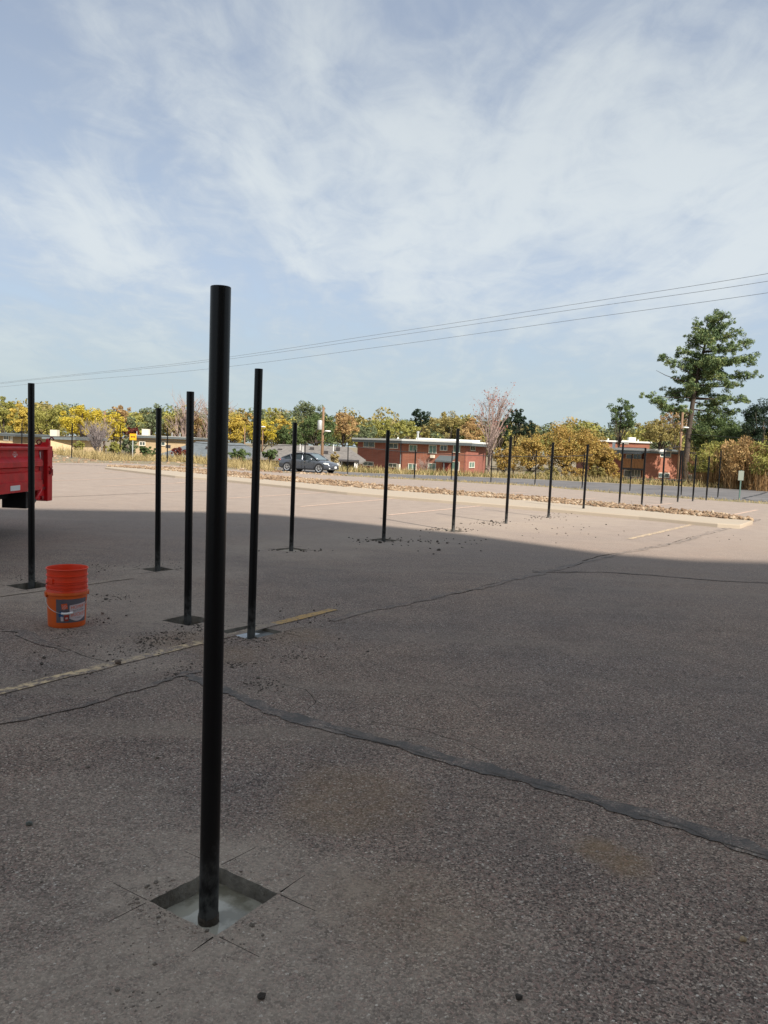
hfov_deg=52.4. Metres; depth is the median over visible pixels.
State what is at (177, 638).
dirt clods
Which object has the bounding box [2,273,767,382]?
overhead cable
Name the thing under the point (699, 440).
tree
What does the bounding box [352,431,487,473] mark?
apartment block
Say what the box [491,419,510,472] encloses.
tree
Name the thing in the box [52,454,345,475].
bank rocks
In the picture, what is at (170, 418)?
tree
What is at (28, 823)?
stone
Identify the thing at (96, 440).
bare bush
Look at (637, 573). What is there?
crack sealant
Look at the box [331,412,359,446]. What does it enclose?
tree
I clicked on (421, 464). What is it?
bare bush
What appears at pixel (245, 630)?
bay line
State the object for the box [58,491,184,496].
crack sealant
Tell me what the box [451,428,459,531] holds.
fence post
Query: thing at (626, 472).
window
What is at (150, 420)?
tree
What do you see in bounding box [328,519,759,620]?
crack sealant
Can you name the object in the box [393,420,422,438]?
tree
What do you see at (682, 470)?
fence post
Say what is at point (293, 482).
fence post
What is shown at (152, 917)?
rim crumbs
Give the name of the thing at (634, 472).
window
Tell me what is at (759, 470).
willow scrub
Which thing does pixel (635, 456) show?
window
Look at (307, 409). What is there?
tree
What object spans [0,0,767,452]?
sky
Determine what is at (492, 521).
dirt clods
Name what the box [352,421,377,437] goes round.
tree
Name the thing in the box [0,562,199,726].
dirt clods
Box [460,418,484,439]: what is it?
tree
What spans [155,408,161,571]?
fence post
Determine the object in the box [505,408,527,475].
tree
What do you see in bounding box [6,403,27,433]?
tree
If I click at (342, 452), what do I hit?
grey roofed house
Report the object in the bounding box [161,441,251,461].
grey roofed house
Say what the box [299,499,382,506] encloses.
bay line
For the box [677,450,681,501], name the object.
fence post
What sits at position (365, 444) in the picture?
window
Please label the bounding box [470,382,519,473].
bare tree
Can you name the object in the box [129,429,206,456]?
house
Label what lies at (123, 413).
tree
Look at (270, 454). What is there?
bush
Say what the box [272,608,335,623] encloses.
bay line
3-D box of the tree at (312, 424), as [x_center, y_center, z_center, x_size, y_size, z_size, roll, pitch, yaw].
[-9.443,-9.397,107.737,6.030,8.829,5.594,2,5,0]
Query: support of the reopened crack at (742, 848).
on the crack sealant at (608, 805)
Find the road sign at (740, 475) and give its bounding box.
[738,470,743,497]
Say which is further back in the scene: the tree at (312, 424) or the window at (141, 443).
the tree at (312, 424)
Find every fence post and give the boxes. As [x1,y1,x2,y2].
[21,423,22,443]
[28,383,34,588]
[71,423,72,457]
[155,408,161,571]
[167,428,167,461]
[184,391,193,625]
[198,285,230,926]
[247,368,262,638]
[289,422,296,550]
[347,444,348,473]
[382,430,389,541]
[414,450,415,477]
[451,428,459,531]
[451,450,452,479]
[490,450,492,481]
[505,437,511,523]
[534,450,536,484]
[547,442,554,517]
[581,452,584,487]
[582,444,588,508]
[618,443,623,502]
[629,455,631,490]
[641,448,646,504]
[660,449,665,503]
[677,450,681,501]
[681,450,683,494]
[692,455,696,500]
[705,456,709,499]
[717,451,721,496]
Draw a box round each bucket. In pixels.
[44,564,88,593]
[44,588,88,627]
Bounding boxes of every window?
[139,441,145,445]
[363,442,374,447]
[363,461,373,465]
[389,443,397,448]
[389,463,396,467]
[408,463,416,469]
[409,445,416,451]
[428,445,436,452]
[428,463,434,469]
[440,445,447,450]
[452,461,459,470]
[469,462,474,467]
[470,446,475,450]
[624,470,629,476]
[631,470,640,477]
[633,454,641,458]
[658,473,669,477]
[660,451,670,456]
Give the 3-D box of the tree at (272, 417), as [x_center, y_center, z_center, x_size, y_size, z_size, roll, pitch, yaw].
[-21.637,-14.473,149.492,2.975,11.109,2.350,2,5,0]
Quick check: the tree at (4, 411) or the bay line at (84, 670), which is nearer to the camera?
the bay line at (84, 670)
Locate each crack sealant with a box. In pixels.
[0,669,201,723]
[2,629,67,651]
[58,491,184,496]
[180,671,767,859]
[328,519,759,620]
[532,571,767,582]
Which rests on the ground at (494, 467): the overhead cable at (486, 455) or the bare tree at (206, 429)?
the bare tree at (206, 429)
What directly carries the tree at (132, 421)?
on the ground at (494, 467)
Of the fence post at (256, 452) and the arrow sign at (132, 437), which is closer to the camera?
the fence post at (256, 452)
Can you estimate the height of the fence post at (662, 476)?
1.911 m
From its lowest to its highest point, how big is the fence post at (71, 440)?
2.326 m
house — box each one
[0,433,49,443]
[42,430,107,452]
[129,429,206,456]
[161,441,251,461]
[250,444,365,467]
[591,442,701,483]
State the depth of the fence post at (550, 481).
17.96 m
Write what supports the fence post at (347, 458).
on the ground at (494, 467)
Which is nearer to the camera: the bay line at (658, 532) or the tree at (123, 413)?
the bay line at (658, 532)
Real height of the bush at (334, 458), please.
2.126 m
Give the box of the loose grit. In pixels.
[0,609,761,1023]
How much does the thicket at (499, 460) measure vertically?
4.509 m
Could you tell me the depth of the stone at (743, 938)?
2.37 m
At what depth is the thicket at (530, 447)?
73.44 m
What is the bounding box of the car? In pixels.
[278,452,338,472]
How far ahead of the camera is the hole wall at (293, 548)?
10.89 m
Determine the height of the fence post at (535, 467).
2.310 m
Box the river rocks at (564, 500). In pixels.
[106,464,753,520]
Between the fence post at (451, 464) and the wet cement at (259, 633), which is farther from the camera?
the fence post at (451, 464)
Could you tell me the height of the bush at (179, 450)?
1.701 m
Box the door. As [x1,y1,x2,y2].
[442,462,448,472]
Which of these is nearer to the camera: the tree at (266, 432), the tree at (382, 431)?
the tree at (266, 432)
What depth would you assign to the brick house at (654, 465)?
105.08 m
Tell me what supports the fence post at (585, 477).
on the traffic island
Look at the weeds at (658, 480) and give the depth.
73.88 m
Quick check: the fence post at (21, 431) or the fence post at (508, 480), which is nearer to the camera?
the fence post at (508, 480)
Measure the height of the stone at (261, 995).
0.018 m
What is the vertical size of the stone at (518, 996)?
0.016 m
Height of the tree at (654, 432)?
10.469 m
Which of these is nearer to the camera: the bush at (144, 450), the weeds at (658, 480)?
the bush at (144, 450)
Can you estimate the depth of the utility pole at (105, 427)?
107.56 m
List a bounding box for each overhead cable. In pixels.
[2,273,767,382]
[2,281,766,383]
[4,293,763,386]
[10,435,321,445]
[323,442,680,456]
[681,433,764,439]
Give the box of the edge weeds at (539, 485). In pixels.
[325,473,766,503]
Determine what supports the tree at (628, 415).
on the ground at (494, 467)
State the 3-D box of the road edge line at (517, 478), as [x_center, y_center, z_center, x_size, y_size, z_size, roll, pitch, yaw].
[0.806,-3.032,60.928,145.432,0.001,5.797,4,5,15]
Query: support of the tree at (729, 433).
on the ground at (494, 467)
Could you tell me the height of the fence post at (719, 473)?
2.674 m
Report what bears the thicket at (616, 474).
on the ground at (494, 467)
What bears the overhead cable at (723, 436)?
attached to the utility pole at (680, 438)
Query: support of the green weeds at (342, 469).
on the ground at (494, 467)
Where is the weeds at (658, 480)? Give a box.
[589,477,689,484]
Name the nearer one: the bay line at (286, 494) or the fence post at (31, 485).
the fence post at (31, 485)
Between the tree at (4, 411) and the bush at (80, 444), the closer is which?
the bush at (80, 444)
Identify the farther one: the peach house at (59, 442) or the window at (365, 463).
the window at (365, 463)
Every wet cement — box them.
[166,883,261,934]
[235,630,272,638]
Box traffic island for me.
[105,467,752,528]
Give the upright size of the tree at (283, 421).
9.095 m
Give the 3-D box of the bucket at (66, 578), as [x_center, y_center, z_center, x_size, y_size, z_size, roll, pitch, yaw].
[-2.436,0.611,5.976,0.323,0.386,0.311,2,5,0]
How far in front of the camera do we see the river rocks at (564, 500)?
24.84 m
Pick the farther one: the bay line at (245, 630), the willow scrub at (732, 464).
the willow scrub at (732, 464)
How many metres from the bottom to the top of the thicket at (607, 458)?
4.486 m
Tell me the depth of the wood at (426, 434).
177.88 m
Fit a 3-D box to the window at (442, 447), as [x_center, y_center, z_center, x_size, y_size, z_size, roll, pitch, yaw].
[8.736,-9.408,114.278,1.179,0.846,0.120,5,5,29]
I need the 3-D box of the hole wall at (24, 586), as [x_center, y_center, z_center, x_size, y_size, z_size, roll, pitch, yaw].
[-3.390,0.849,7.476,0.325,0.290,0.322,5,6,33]
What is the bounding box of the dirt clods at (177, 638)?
[84,596,369,691]
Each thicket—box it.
[492,447,516,473]
[507,433,550,472]
[537,466,559,477]
[561,466,584,478]
[581,436,609,470]
[585,444,620,473]
[587,465,607,478]
[607,468,623,478]
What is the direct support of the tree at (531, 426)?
on the ground at (494, 467)
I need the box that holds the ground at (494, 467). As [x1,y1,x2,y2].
[52,436,767,563]
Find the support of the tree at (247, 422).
on the ground at (494, 467)
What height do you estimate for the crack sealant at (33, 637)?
0.001 m
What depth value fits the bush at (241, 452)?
67.47 m
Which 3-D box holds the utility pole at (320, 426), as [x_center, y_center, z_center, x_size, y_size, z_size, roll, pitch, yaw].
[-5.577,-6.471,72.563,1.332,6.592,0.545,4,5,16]
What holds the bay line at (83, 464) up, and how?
on the parking lot
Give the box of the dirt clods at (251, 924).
[2,742,318,1021]
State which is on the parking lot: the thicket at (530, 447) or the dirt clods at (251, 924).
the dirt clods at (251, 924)
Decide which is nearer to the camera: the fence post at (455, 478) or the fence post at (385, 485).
the fence post at (385, 485)
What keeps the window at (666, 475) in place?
in the brick house at (654, 465)
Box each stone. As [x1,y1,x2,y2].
[25,821,32,825]
[257,992,265,999]
[515,993,522,999]
[740,936,746,941]
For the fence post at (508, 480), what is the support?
on the parking lot
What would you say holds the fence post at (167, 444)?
on the ground at (494, 467)
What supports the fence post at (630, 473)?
on the ground at (494, 467)
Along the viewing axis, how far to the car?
55.23 m
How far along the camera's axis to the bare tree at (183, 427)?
119.72 m
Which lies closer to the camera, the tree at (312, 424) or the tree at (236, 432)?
the tree at (312, 424)
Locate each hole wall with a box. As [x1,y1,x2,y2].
[6,582,45,589]
[144,567,173,571]
[150,867,276,908]
[162,615,203,624]
[224,625,280,633]
[276,548,304,550]
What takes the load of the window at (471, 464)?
in the apartment block at (375, 457)
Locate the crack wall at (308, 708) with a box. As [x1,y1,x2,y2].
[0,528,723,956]
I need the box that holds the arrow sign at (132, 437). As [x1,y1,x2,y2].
[130,433,136,453]
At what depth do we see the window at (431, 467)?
115.38 m
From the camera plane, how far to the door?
114.26 m
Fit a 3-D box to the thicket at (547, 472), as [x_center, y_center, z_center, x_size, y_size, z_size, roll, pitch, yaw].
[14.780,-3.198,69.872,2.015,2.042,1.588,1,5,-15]
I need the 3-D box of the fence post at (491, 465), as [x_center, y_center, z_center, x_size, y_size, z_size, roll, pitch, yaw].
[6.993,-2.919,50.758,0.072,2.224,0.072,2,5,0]
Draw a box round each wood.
[0,398,767,456]
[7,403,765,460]
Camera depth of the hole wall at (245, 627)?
6.11 m
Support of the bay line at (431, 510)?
on the parking lot
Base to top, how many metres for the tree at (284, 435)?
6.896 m
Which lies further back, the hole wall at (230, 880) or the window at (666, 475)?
the window at (666, 475)
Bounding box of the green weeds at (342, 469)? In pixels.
[109,454,767,488]
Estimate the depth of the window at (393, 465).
119.42 m
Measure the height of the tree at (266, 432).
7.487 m
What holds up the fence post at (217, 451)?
on the wet cement at (234, 907)
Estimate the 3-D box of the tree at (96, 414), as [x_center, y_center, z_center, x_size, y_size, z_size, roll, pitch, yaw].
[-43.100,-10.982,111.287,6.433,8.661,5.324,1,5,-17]
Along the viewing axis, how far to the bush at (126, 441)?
65.61 m
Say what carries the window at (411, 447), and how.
in the apartment block at (375, 457)
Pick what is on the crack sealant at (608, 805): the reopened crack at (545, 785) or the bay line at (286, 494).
the reopened crack at (545, 785)
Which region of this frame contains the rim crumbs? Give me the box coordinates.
[128,869,283,937]
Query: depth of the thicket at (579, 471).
69.81 m
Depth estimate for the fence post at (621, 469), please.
24.17 m
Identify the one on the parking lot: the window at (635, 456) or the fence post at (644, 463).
the fence post at (644, 463)
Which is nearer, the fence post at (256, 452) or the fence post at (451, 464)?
the fence post at (256, 452)
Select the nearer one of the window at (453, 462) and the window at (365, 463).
the window at (453, 462)
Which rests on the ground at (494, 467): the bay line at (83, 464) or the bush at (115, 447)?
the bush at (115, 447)
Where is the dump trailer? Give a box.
[0,437,53,508]
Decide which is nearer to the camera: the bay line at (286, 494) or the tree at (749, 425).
the bay line at (286, 494)
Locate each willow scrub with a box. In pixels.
[678,441,739,486]
[705,435,767,489]
[735,440,767,491]
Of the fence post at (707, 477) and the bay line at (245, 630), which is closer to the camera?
the bay line at (245, 630)
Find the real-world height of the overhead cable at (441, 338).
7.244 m
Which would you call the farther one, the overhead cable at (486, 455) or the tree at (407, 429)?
the tree at (407, 429)
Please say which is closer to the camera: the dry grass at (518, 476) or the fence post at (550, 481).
the fence post at (550, 481)
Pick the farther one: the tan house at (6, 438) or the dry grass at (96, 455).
the tan house at (6, 438)
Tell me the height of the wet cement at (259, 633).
0.001 m
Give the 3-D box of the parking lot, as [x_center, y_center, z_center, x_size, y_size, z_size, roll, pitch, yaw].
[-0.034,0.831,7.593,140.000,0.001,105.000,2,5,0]
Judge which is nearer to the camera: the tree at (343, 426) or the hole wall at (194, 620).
the hole wall at (194, 620)
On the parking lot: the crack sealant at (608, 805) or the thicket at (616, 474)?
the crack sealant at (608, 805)
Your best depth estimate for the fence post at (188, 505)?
6.27 m
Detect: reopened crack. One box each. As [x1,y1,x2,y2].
[324,726,443,758]
[493,772,602,803]
[639,814,708,837]
[722,842,767,855]
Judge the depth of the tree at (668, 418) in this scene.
125.02 m
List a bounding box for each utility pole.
[103,411,105,452]
[317,407,330,455]
[676,412,688,478]
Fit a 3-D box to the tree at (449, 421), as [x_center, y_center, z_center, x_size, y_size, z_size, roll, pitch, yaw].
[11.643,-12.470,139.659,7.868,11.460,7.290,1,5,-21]
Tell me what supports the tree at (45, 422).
on the ground at (494, 467)
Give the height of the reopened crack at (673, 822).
0.001 m
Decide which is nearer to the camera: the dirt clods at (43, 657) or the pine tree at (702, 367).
the dirt clods at (43, 657)
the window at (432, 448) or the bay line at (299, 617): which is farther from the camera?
the window at (432, 448)
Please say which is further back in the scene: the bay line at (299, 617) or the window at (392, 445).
the window at (392, 445)
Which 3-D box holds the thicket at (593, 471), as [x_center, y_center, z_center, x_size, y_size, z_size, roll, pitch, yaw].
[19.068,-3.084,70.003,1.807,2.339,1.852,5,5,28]
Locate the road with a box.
[275,467,767,501]
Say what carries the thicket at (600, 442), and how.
on the ground at (494, 467)
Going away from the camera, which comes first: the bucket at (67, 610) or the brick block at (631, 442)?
the bucket at (67, 610)
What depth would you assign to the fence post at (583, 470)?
47.43 m
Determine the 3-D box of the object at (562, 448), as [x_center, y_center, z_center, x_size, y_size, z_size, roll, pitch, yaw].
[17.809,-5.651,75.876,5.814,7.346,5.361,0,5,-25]
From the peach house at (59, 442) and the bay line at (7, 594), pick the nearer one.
the bay line at (7, 594)
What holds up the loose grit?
on the parking lot
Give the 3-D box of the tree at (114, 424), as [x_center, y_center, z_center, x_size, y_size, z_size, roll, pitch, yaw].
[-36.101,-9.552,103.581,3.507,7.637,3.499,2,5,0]
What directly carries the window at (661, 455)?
in the brick house at (654, 465)
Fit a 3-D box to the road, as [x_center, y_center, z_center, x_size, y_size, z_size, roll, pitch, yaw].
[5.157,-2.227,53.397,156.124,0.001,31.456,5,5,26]
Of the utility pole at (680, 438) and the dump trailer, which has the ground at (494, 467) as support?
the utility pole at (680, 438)
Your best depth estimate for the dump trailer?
11.32 m
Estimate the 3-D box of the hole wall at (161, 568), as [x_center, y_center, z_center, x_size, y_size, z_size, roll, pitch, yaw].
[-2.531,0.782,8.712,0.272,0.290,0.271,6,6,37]
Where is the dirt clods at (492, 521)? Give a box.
[258,503,733,553]
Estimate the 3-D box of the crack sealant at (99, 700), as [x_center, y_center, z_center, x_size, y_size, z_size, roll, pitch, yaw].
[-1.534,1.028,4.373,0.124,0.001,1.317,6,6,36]
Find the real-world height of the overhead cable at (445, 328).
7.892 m
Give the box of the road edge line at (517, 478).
[323,470,746,489]
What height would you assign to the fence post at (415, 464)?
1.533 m
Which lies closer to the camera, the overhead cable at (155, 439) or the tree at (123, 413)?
the overhead cable at (155, 439)
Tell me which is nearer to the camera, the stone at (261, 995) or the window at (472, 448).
the stone at (261, 995)
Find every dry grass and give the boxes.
[52,444,284,470]
[54,451,739,488]
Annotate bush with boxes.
[73,440,84,450]
[80,417,115,451]
[105,441,121,454]
[121,438,138,454]
[139,446,155,456]
[171,447,185,456]
[228,448,250,460]
[262,449,278,462]
[330,452,339,464]
[416,457,432,471]
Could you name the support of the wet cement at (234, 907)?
on the hole wall at (230, 880)
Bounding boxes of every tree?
[0,396,18,432]
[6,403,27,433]
[35,406,70,434]
[58,404,103,436]
[100,412,126,454]
[112,405,130,438]
[123,417,139,430]
[123,427,139,454]
[137,403,165,434]
[163,414,184,435]
[165,386,205,436]
[194,414,205,437]
[195,394,236,440]
[228,412,246,442]
[237,412,252,441]
[245,420,276,451]
[264,407,278,446]
[275,416,291,443]
[277,424,302,444]
[293,400,325,444]
[297,413,337,445]
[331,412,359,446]
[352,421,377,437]
[364,417,398,438]
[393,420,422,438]
[410,408,430,437]
[427,411,468,438]
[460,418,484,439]
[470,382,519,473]
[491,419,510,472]
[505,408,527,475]
[521,420,535,471]
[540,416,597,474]
[606,398,637,446]
[639,308,763,479]
[640,419,682,448]
[659,408,694,449]
[683,411,744,453]
[708,426,746,449]
[740,397,767,447]
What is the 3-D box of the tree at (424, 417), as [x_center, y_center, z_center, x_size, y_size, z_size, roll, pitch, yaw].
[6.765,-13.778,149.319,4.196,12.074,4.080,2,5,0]
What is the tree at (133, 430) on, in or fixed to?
on the ground at (494, 467)
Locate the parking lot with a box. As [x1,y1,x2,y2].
[0,462,767,1023]
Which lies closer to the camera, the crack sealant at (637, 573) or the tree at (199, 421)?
the crack sealant at (637, 573)
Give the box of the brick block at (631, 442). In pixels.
[576,437,651,476]
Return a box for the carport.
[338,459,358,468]
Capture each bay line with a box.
[0,577,131,596]
[0,641,203,693]
[64,464,105,465]
[197,623,278,642]
[236,492,325,497]
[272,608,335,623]
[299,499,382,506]
[389,506,476,514]
[626,524,690,538]
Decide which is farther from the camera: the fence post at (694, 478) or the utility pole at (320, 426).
the utility pole at (320, 426)
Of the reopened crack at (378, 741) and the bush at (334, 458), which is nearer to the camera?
the reopened crack at (378, 741)
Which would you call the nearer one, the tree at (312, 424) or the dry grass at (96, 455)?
the dry grass at (96, 455)
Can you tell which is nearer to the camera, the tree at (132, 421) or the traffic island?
the traffic island
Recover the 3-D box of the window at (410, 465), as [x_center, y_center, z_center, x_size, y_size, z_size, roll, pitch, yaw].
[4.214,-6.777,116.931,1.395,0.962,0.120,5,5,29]
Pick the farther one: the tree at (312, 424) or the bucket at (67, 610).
the tree at (312, 424)
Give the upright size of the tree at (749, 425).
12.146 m
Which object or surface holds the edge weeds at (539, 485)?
on the ground at (494, 467)
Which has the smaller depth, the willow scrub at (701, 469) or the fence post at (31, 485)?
the fence post at (31, 485)
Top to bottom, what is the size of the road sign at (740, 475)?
1.541 m
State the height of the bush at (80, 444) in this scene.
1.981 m
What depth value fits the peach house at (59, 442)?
87.57 m

